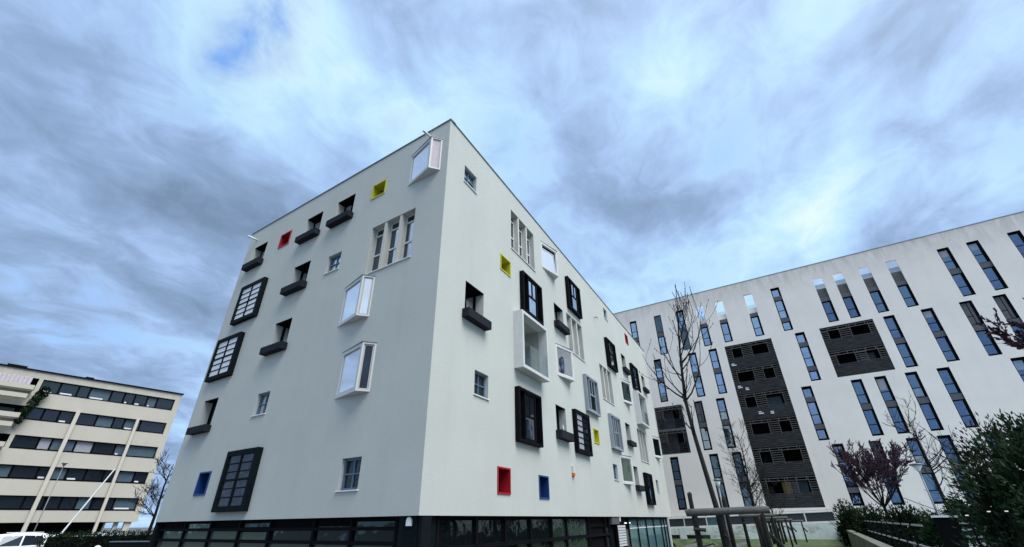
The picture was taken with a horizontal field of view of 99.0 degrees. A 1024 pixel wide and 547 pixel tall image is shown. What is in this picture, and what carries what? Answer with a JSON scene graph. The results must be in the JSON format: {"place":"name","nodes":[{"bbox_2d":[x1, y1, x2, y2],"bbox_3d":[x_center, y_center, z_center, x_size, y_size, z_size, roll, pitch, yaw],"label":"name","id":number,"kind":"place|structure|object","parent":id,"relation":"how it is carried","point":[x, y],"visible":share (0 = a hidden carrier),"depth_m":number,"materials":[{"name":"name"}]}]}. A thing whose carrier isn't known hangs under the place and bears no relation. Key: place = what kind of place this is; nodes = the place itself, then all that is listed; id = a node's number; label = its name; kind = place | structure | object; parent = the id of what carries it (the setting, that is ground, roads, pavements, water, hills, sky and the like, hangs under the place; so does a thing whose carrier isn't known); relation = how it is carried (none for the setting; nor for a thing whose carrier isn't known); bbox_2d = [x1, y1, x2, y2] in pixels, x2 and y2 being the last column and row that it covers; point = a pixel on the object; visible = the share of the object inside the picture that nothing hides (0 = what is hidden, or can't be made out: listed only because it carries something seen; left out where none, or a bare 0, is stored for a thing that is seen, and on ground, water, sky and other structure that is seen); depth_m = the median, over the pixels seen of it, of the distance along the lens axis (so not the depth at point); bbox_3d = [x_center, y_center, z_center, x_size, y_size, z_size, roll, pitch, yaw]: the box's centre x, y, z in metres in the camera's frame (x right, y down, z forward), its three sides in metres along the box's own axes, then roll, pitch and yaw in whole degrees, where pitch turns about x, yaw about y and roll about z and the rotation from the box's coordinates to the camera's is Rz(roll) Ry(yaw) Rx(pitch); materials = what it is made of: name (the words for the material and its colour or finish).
{"place":"outdoors","nodes":[
{"label":"outdoors","id":0,"kind":"place"},
{"bbox_2d":[148,118,672,546],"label":"apartment building","id":1,"kind":"structure","parent":0,"point":[426,339],"depth_m":17.97,"materials":[{"name":"paint"}]},
{"bbox_2d":[193,471,211,495],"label":"coloured window","id":2,"kind":"structure","parent":1,"relation":"in","point":[204,477],"depth_m":18.36,"materials":[{"name":"blue glass"}]},
{"bbox_2d":[204,331,244,382],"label":"lattice window","id":3,"kind":"structure","parent":1,"relation":"in","point":[226,353],"depth_m":21.35,"materials":[{"name":"metal"}]},
{"bbox_2d":[211,447,263,511],"bbox_3d":[-10.444,7.881,16.716,2.200,2.150,0.310,-19,-34,28],"label":"lattice window","id":4,"kind":"structure","parent":1,"relation":"in","point":[236,484],"depth_m":16.56,"materials":[{"name":"metal"}]},
{"bbox_2d":[230,277,268,325],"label":"lattice window","id":5,"kind":"structure","parent":1,"relation":"in","point":[249,301],"depth_m":22.43,"materials":[{"name":"metal"}]},
{"bbox_2d":[250,392,269,416],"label":"small window","id":6,"kind":"structure","parent":1,"relation":"in","point":[264,398],"depth_m":18.34,"materials":[{"name":"blue glass"}]},
{"bbox_2d":[276,317,292,341],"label":"window","id":7,"kind":"structure","parent":1,"relation":"in","point":[286,324],"depth_m":20.19,"materials":[{"name":"glass"}]},
{"bbox_2d":[339,194,355,210],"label":"window","id":8,"kind":"structure","parent":1,"relation":"in","point":[348,203],"depth_m":21.71,"materials":[{"name":"black metal"}]},
{"bbox_2d":[335,457,361,491],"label":"small window","id":9,"kind":"structure","parent":1,"relation":"in","point":[351,473],"depth_m":13.83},
{"bbox_2d":[334,341,376,398],"bbox_3d":[-5.678,3.392,15.446,1.920,1.750,0.419,-19,-34,28],"label":"bay window","id":10,"kind":"structure","parent":1,"relation":"in","point":[359,360],"depth_m":15.31,"materials":[{"name":"white glass"}]},
{"bbox_2d":[337,274,375,326],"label":"bay window","id":11,"kind":"structure","parent":1,"relation":"in","point":[357,306],"depth_m":17.05,"materials":[{"name":"white glass"}]},
{"bbox_2d":[371,179,386,199],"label":"coloured window","id":12,"kind":"structure","parent":1,"relation":"in","point":[378,189],"depth_m":20.29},
{"bbox_2d":[366,213,414,274],"bbox_3d":[-4.867,-1.229,17.874,2.660,2.375,0.411,-19,-34,28],"label":"triple window","id":13,"kind":"structure","parent":1,"relation":"in","point":[393,242],"depth_m":17.95,"materials":[{"name":"white glass"}]},
{"bbox_2d":[407,136,442,185],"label":"bay window","id":14,"kind":"structure","parent":1,"relation":"in","point":[427,159],"depth_m":18.50,"materials":[{"name":"white glass"}]},
{"bbox_2d":[465,281,483,309],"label":"window","id":15,"kind":"structure","parent":1,"relation":"in","point":[471,292],"depth_m":17.53,"materials":[{"name":"black metal"}]},
{"bbox_2d":[473,372,489,400],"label":"small window","id":16,"kind":"structure","parent":1,"relation":"in","point":[479,381],"depth_m":16.13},
{"bbox_2d":[497,466,510,494],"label":"coloured window","id":17,"kind":"structure","parent":1,"relation":"in","point":[503,473],"depth_m":16.06,"materials":[{"name":"red glass"}]},
{"bbox_2d":[500,253,510,277],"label":"coloured window","id":18,"kind":"structure","parent":1,"relation":"in","point":[505,265],"depth_m":20.70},
{"bbox_2d":[511,216,535,271],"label":"triple window","id":19,"kind":"structure","parent":1,"relation":"in","point":[519,236],"depth_m":23.17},
{"bbox_2d":[514,386,543,447],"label":"framed window","id":20,"kind":"structure","parent":1,"relation":"in","point":[528,405],"depth_m":18.37,"materials":[{"name":"black metal"}]},
{"bbox_2d":[519,270,543,325],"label":"framed window","id":21,"kind":"structure","parent":1,"relation":"in","point":[531,301],"depth_m":21.83,"materials":[{"name":"black metal"}]},
{"bbox_2d":[538,475,549,498],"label":"coloured window","id":22,"kind":"structure","parent":1,"relation":"in","point":[544,493],"depth_m":18.66,"materials":[{"name":"blue glass"}]},
{"bbox_2d":[540,240,558,279],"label":"bay window","id":23,"kind":"structure","parent":1,"relation":"in","point":[549,260],"depth_m":25.64,"materials":[{"name":"white glass"}]},
{"bbox_2d":[555,343,574,382],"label":"bay window","id":24,"kind":"structure","parent":1,"relation":"in","point":[564,361],"depth_m":23.72,"materials":[{"name":"white glass"}]},
{"bbox_2d":[564,276,582,318],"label":"framed window","id":25,"kind":"structure","parent":1,"relation":"in","point":[573,298],"depth_m":28.01,"materials":[{"name":"black metal"}]},
{"bbox_2d":[566,317,585,362],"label":"triple window","id":26,"kind":"structure","parent":1,"relation":"in","point":[573,340],"depth_m":26.94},
{"bbox_2d":[572,409,592,456],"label":"lattice window","id":27,"kind":"structure","parent":1,"relation":"in","point":[581,421],"depth_m":23.38,"materials":[{"name":"black metal"}]},
{"bbox_2d":[582,373,600,416],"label":"framed window","id":28,"kind":"structure","parent":1,"relation":"in","point":[591,393],"depth_m":26.41,"materials":[{"name":"grey metal"}]},
{"bbox_2d":[600,366,614,405],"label":"triple window","id":29,"kind":"structure","parent":1,"relation":"in","point":[603,373],"depth_m":30.42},
{"bbox_2d":[604,337,618,372],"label":"framed window","id":30,"kind":"structure","parent":1,"relation":"in","point":[610,350],"depth_m":32.81,"materials":[{"name":"black metal"}]},
{"bbox_2d":[607,413,623,451],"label":"framed window","id":31,"kind":"structure","parent":1,"relation":"in","point":[616,439],"depth_m":28.91,"materials":[{"name":"grey metal"}]},
{"bbox_2d":[620,379,632,405],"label":"bay window","id":32,"kind":"structure","parent":1,"relation":"in","point":[625,385],"depth_m":34.20,"materials":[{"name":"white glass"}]},
{"bbox_2d":[619,454,634,484],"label":"bay window","id":33,"kind":"structure","parent":1,"relation":"in","point":[626,461],"depth_m":29.14,"materials":[{"name":"white glass"}]},
{"bbox_2d":[629,363,640,392],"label":"framed window","id":34,"kind":"structure","parent":1,"relation":"in","point":[634,371],"depth_m":38.17,"materials":[{"name":"black metal"}]},
{"bbox_2d":[637,430,649,463],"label":"triple window","id":35,"kind":"structure","parent":1,"relation":"in","point":[640,437],"depth_m":35.23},
{"bbox_2d":[642,472,656,504],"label":"framed window","id":36,"kind":"structure","parent":1,"relation":"in","point":[648,481],"depth_m":33.12,"materials":[{"name":"black metal"}]},
{"bbox_2d":[648,534,662,546],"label":"lobby door","id":37,"kind":"structure","parent":1,"relation":"in","point":[652,541],"depth_m":32.46,"materials":[{"name":"teal glass"}]},
{"bbox_2d":[652,436,662,458],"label":"bay window","id":38,"kind":"structure","parent":1,"relation":"in","point":[655,440],"depth_m":39.13,"materials":[{"name":"white glass"}]},
{"bbox_2d":[103,527,751,546],"bbox_3d":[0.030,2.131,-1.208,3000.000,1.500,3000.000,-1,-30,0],"label":"ground","id":39,"kind":"structure","parent":0,"point":[738,544],"depth_m":41.01,"materials":[{"name":"concrete"}]},
{"bbox_2d":[0,532,49,546],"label":"parked car","id":40,"kind":"object","parent":39,"relation":"on","point":[21,539],"visible":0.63,"depth_m":27.97,"materials":[{"name":"white paint"}]},
{"bbox_2d":[0,363,183,536],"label":"office block","id":41,"kind":"structure","parent":39,"relation":"on","point":[93,433],"depth_m":49.39,"materials":[{"name":"paint"}]},
{"bbox_2d":[12,385,51,427],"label":"climbing plant","id":42,"kind":"object","parent":41,"relation":"hanging from","point":[25,410],"visible":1,"depth_m":47.49,"materials":[{"name":"green plant"}]},
{"bbox_2d":[0,495,138,510],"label":"ribbon window","id":43,"kind":"structure","parent":41,"relation":"in","point":[7,502],"depth_m":47.61,"materials":[{"name":"glass"}]},
{"bbox_2d":[0,464,147,483],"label":"ribbon window","id":44,"kind":"structure","parent":41,"relation":"in","point":[6,471],"depth_m":48.55,"materials":[{"name":"glass"}]},
{"bbox_2d":[9,435,156,458],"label":"ribbon window","id":45,"kind":"structure","parent":41,"relation":"in","point":[19,441],"depth_m":49.89,"materials":[{"name":"glass"}]},
{"bbox_2d":[26,407,165,433],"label":"ribbon window","id":46,"kind":"structure","parent":41,"relation":"in","point":[39,414],"depth_m":51.44,"materials":[{"name":"glass"}]},
{"bbox_2d":[38,380,174,410],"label":"ribbon window","id":47,"kind":"structure","parent":41,"relation":"in","point":[58,388],"depth_m":52.94,"materials":[{"name":"glass"}]},
{"bbox_2d":[35,528,152,546],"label":"hedge","id":48,"kind":"object","parent":39,"relation":"on","point":[101,539],"visible":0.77,"depth_m":28.89,"materials":[{"name":"green plant"}]},
{"bbox_2d":[109,541,149,546],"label":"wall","id":49,"kind":"structure","parent":39,"relation":"on","point":[129,544],"depth_m":19.19,"materials":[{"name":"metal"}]},
{"bbox_2d":[128,449,173,533],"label":"bare tree","id":50,"kind":"object","parent":39,"relation":"on","point":[150,512],"visible":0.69,"depth_m":43.13,"materials":[{"name":"brown plant"}]},
{"bbox_2d":[670,522,840,539],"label":"retaining wall","id":51,"kind":"structure","parent":39,"relation":"on","point":[827,531],"depth_m":40.04,"materials":[{"name":"concrete"}]},
{"bbox_2d":[668,509,835,527],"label":"railing","id":52,"kind":"object","parent":51,"relation":"on","point":[736,520],"visible":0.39,"depth_m":41.06,"materials":[{"name":"metal"}]},
{"bbox_2d":[614,211,1023,535],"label":"residential block","id":53,"kind":"structure","parent":39,"relation":"on","point":[799,372],"depth_m":43.60,"materials":[{"name":"paint"}]},
{"bbox_2d":[653,359,667,401],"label":"slit window","id":54,"kind":"structure","parent":53,"relation":"in","point":[662,391],"depth_m":52.88,"materials":[{"name":"glass"}]},
{"bbox_2d":[654,315,667,354],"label":"slit window","id":55,"kind":"structure","parent":53,"relation":"in","point":[658,322],"depth_m":55.30,"materials":[{"name":"glass"}]},
{"bbox_2d":[670,457,686,509],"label":"slit window","id":56,"kind":"structure","parent":53,"relation":"in","point":[678,483],"depth_m":47.46,"materials":[{"name":"glass"}]},
{"bbox_2d":[675,310,690,349],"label":"slit window","id":57,"kind":"structure","parent":53,"relation":"in","point":[684,333],"depth_m":53.68,"materials":[{"name":"glass"}]},
{"bbox_2d":[688,352,705,396],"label":"slit window","id":58,"kind":"structure","parent":53,"relation":"in","point":[699,386],"depth_m":50.90,"materials":[{"name":"glass"}]},
{"bbox_2d":[694,401,712,449],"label":"slit window","id":59,"kind":"structure","parent":53,"relation":"in","point":[701,418],"depth_m":48.43,"materials":[{"name":"glass"}]},
{"bbox_2d":[699,318,711,345],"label":"slit window","id":60,"kind":"structure","parent":53,"relation":"in","point":[707,341],"depth_m":52.34,"materials":[{"name":"glass"}]},
{"bbox_2d":[708,348,726,393],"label":"slit window","id":61,"kind":"structure","parent":53,"relation":"in","point":[718,374],"depth_m":49.86,"materials":[{"name":"glass"}]},
{"bbox_2d":[709,453,729,507],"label":"slit window","id":62,"kind":"structure","parent":53,"relation":"in","point":[715,464],"depth_m":45.84,"materials":[{"name":"glass"}]},
{"bbox_2d":[718,314,732,342],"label":"slit window","id":63,"kind":"structure","parent":53,"relation":"in","point":[723,320],"depth_m":51.34,"materials":[{"name":"glass"}]},
{"bbox_2d":[716,398,736,447],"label":"slit window","id":64,"kind":"structure","parent":53,"relation":"in","point":[721,404],"depth_m":47.53,"materials":[{"name":"glass"}]},
{"bbox_2d":[731,452,752,506],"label":"slit window","id":65,"kind":"structure","parent":53,"relation":"in","point":[746,503],"depth_m":44.38,"materials":[{"name":"glass"}]},
{"bbox_2d":[748,307,764,336],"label":"slit window","id":66,"kind":"structure","parent":53,"relation":"in","point":[753,313],"depth_m":49.80,"materials":[{"name":"blue glass"}]},
{"bbox_2d":[770,287,792,330],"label":"slit window","id":67,"kind":"structure","parent":53,"relation":"in","point":[776,294],"depth_m":48.89,"materials":[{"name":"blue glass"}]},
{"bbox_2d":[795,332,821,380],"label":"slit window","id":68,"kind":"structure","parent":53,"relation":"in","point":[802,341],"depth_m":45.69,"materials":[{"name":"glass"}]},
{"bbox_2d":[801,386,829,440],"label":"slit window","id":69,"kind":"structure","parent":53,"relation":"in","point":[813,408],"depth_m":43.43,"materials":[{"name":"blue glass"}]},
{"bbox_2d":[816,284,838,322],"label":"slit window","id":70,"kind":"structure","parent":53,"relation":"in","point":[827,304],"depth_m":46.66,"materials":[{"name":"blue glass"}]},
{"bbox_2d":[835,279,860,317],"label":"slit window","id":71,"kind":"structure","parent":53,"relation":"in","point":[849,302],"depth_m":45.75,"materials":[{"name":"blue glass"}]},
{"bbox_2d":[832,443,864,505],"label":"slit window","id":72,"kind":"structure","parent":53,"relation":"in","point":[855,495],"depth_m":39.64,"materials":[{"name":"blue glass"}]},
{"bbox_2d":[850,379,883,435],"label":"slit window","id":73,"kind":"structure","parent":53,"relation":"in","point":[874,425],"depth_m":41.38,"materials":[{"name":"glass"}]},
{"bbox_2d":[861,273,888,312],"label":"slit window","id":74,"kind":"structure","parent":53,"relation":"in","point":[881,306],"depth_m":44.66,"materials":[{"name":"glass"}]},
{"bbox_2d":[868,440,905,504],"bbox_3d":[33.278,17.648,38.924,0.890,5.194,0.288,-19,-34,28],"label":"slit window","id":75,"kind":"structure","parent":53,"relation":"in","point":[897,498],"depth_m":38.04,"materials":[{"name":"glass"}]},
{"bbox_2d":[874,376,909,433],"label":"slit window","id":76,"kind":"structure","parent":53,"relation":"in","point":[883,385],"depth_m":40.58,"materials":[{"name":"glass"}]},
{"bbox_2d":[883,315,917,367],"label":"slit window","id":77,"kind":"structure","parent":53,"relation":"in","point":[891,322],"depth_m":42.01,"materials":[{"name":"glass"}]},
{"bbox_2d":[890,267,918,306],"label":"slit window","id":78,"kind":"structure","parent":53,"relation":"in","point":[905,290],"depth_m":43.55,"materials":[{"name":"glass"}]},
{"bbox_2d":[905,371,943,430],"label":"slit window","id":79,"kind":"structure","parent":53,"relation":"in","point":[918,389],"depth_m":39.40,"materials":[{"name":"glass"}]},
{"bbox_2d":[905,438,943,503],"bbox_3d":[35.555,16.886,37.637,0.890,5.194,0.288,-19,-34,28],"label":"slit window","id":80,"kind":"structure","parent":53,"relation":"in","point":[937,499],"depth_m":37.51,"materials":[{"name":"glass"}]},
{"bbox_2d":[921,308,959,361],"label":"slit window","id":81,"kind":"structure","parent":53,"relation":"in","point":[932,320],"depth_m":40.63,"materials":[{"name":"glass"}]},
{"bbox_2d":[937,247,975,296],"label":"slit window","id":82,"kind":"structure","parent":53,"relation":"in","point":[957,274],"depth_m":41.85,"materials":[{"name":"glass"}]},
{"bbox_2d":[937,435,977,496],"bbox_3d":[37.344,16.288,36.625,0.890,5.194,0.288,-19,-34,28],"label":"slit window","id":83,"kind":"structure","parent":53,"relation":"in","point":[944,436],"depth_m":37.34,"materials":[{"name":"glass"}]},
{"bbox_2d":[936,367,979,427],"bbox_3d":[39.029,10.832,38.393,0.890,5.194,0.288,-19,-34,28],"label":"slit window","id":84,"kind":"structure","parent":53,"relation":"in","point":[945,373],"depth_m":38.33,"materials":[{"name":"glass"}]},
{"bbox_2d":[959,300,1002,355],"bbox_3d":[42.086,4.898,39.395,0.890,5.194,0.288,-19,-34,28],"label":"slit window","id":85,"kind":"structure","parent":53,"relation":"in","point":[991,347],"depth_m":39.32,"materials":[{"name":"glass"}]},
{"bbox_2d":[966,240,1008,290],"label":"slit window","id":86,"kind":"structure","parent":53,"relation":"in","point":[975,247],"depth_m":40.81,"materials":[{"name":"glass"}]},
{"bbox_2d":[992,294,1023,338],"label":"slit window","id":87,"kind":"structure","parent":53,"relation":"in","point":[1004,304],"depth_m":38.84,"materials":[{"name":"glass"}]},
{"bbox_2d":[1007,230,1023,257],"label":"slit window","id":88,"kind":"structure","parent":53,"relation":"in","point":[1016,237],"depth_m":40.37,"materials":[{"name":"glass"}]},
{"bbox_2d":[1010,357,1023,381],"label":"slit window","id":89,"kind":"structure","parent":53,"relation":"in","point":[1018,362],"depth_m":37.10,"materials":[{"name":"glass"}]},
{"bbox_2d":[827,420,925,521],"bbox_3d":[23.071,12.902,27.347,5.094,6.750,6.009,-1,-30,0],"label":"plum tree","id":90,"kind":"object","parent":39,"relation":"on","point":[871,466],"visible":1,"depth_m":27.24,"materials":[{"name":"purple plant"}]},
{"bbox_2d":[852,500,944,546],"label":"hedge bush","id":91,"kind":"object","parent":39,"relation":"on","point":[903,516],"visible":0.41,"depth_m":20.64,"materials":[{"name":"green plant"}]},
{"bbox_2d":[905,409,1023,546],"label":"laurel bush","id":92,"kind":"object","parent":39,"relation":"on","point":[999,489],"visible":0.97,"depth_m":8.30,"materials":[{"name":"green plant"}]},
{"bbox_2d":[973,298,1023,349],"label":"plum tree","id":93,"kind":"object","parent":39,"relation":"on","point":[1004,335],"visible":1,"depth_m":9.92,"materials":[{"name":"purple plant"}]},
{"bbox_2d":[0,0,1023,527],"label":"sky","id":94,"kind":"structure","parent":0,"point":[659,145],"materials":[{"name":"blue"}]},
{"bbox_2d":[672,539,848,546],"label":"lawn","id":95,"kind":"structure","parent":0,"point":[800,543],"depth_m":35.80,"materials":[{"name":"green plant"}]},
{"bbox_2d":[639,282,725,546],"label":"young tree","id":96,"kind":"object","parent":95,"relation":"on","point":[701,457],"visible":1,"depth_m":11.76,"materials":[{"name":"brown plant"}]},
{"bbox_2d":[685,492,784,546],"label":"tree guard","id":97,"kind":"object","parent":95,"relation":"on","point":[725,510],"visible":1,"depth_m":9.72,"materials":[{"name":"wood"}]},
{"bbox_2d":[718,418,769,546],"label":"young tree","id":98,"kind":"object","parent":95,"relation":"on","point":[749,488],"visible":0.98,"depth_m":24.72,"materials":[{"name":"brown plant"}]},
{"bbox_2d":[739,513,780,546],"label":"tree guard","id":99,"kind":"object","parent":95,"relation":"on","point":[755,516],"visible":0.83,"depth_m":22.83,"materials":[{"name":"wood"}]},
{"bbox_2d":[745,460,785,542],"bbox_3d":[17.033,15.241,29.242,2.217,5.297,2.415,-7,-30,11],"label":"young tree","id":100,"kind":"object","parent":95,"relation":"on","point":[770,502],"visible":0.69,"depth_m":29.29,"materials":[{"name":"brown plant"}]},
{"bbox_2d":[759,512,793,546],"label":"tree guard","id":101,"kind":"object","parent":95,"relation":"on","point":[781,517],"visible":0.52,"depth_m":27.60,"materials":[{"name":"wood"}]},
{"bbox_2d":[766,515,796,543],"bbox_3d":[19.796,18.903,31.896,1.959,2.471,0.558,-7,-30,11],"label":"tree guard","id":102,"kind":"object","parent":95,"relation":"on","point":[779,527],"visible":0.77,"depth_m":31.98,"materials":[{"name":"wood"}]},
{"bbox_2d":[826,499,878,546],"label":"box bush","id":103,"kind":"object","parent":95,"relation":"on","point":[844,516],"visible":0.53,"depth_m":25.88,"materials":[{"name":"green plant"}]},
{"bbox_2d":[845,530,891,546],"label":"ramp wall","id":104,"kind":"structure","parent":95,"relation":"on","point":[858,539],"depth_m":16.83,"materials":[{"name":"concrete"}]},
{"bbox_2d":[857,520,928,546],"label":"garden fence","id":105,"kind":"object","parent":95,"relation":"on","point":[915,535],"visible":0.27,"depth_m":13.51,"materials":[{"name":"black metal"}]},
{"label":"path","id":106,"kind":"structure","parent":0,"visible":0},
{"bbox_2d":[881,390,960,502],"bbox_3d":[22.174,9.910,23.357,3.076,7.744,3.348,-1,-30,0],"label":"young tree","id":107,"kind":"object","parent":106,"relation":"on","point":[931,467],"visible":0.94,"depth_m":23.47,"materials":[{"name":"brown plant"}]},
{"bbox_2d":[909,463,938,514],"bbox_3d":[20.107,11.033,20.861,0.600,3.673,0.585,-1,-30,0],"label":"street lamp","id":108,"kind":"object","parent":106,"relation":"on","point":[917,466],"visible":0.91,"depth_m":21.48,"materials":[{"name":"metal"}]},
{"bbox_2d":[931,515,968,546],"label":"notice board","id":109,"kind":"object","parent":106,"relation":"on","point":[944,524],"visible":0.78,"depth_m":11.40,"materials":[{"name":"metal"}]},
{"bbox_2d":[913,498,990,546],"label":"shrub","id":110,"kind":"object","parent":106,"relation":"on","point":[931,535],"visible":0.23,"depth_m":17.73,"materials":[{"name":"green plant"}]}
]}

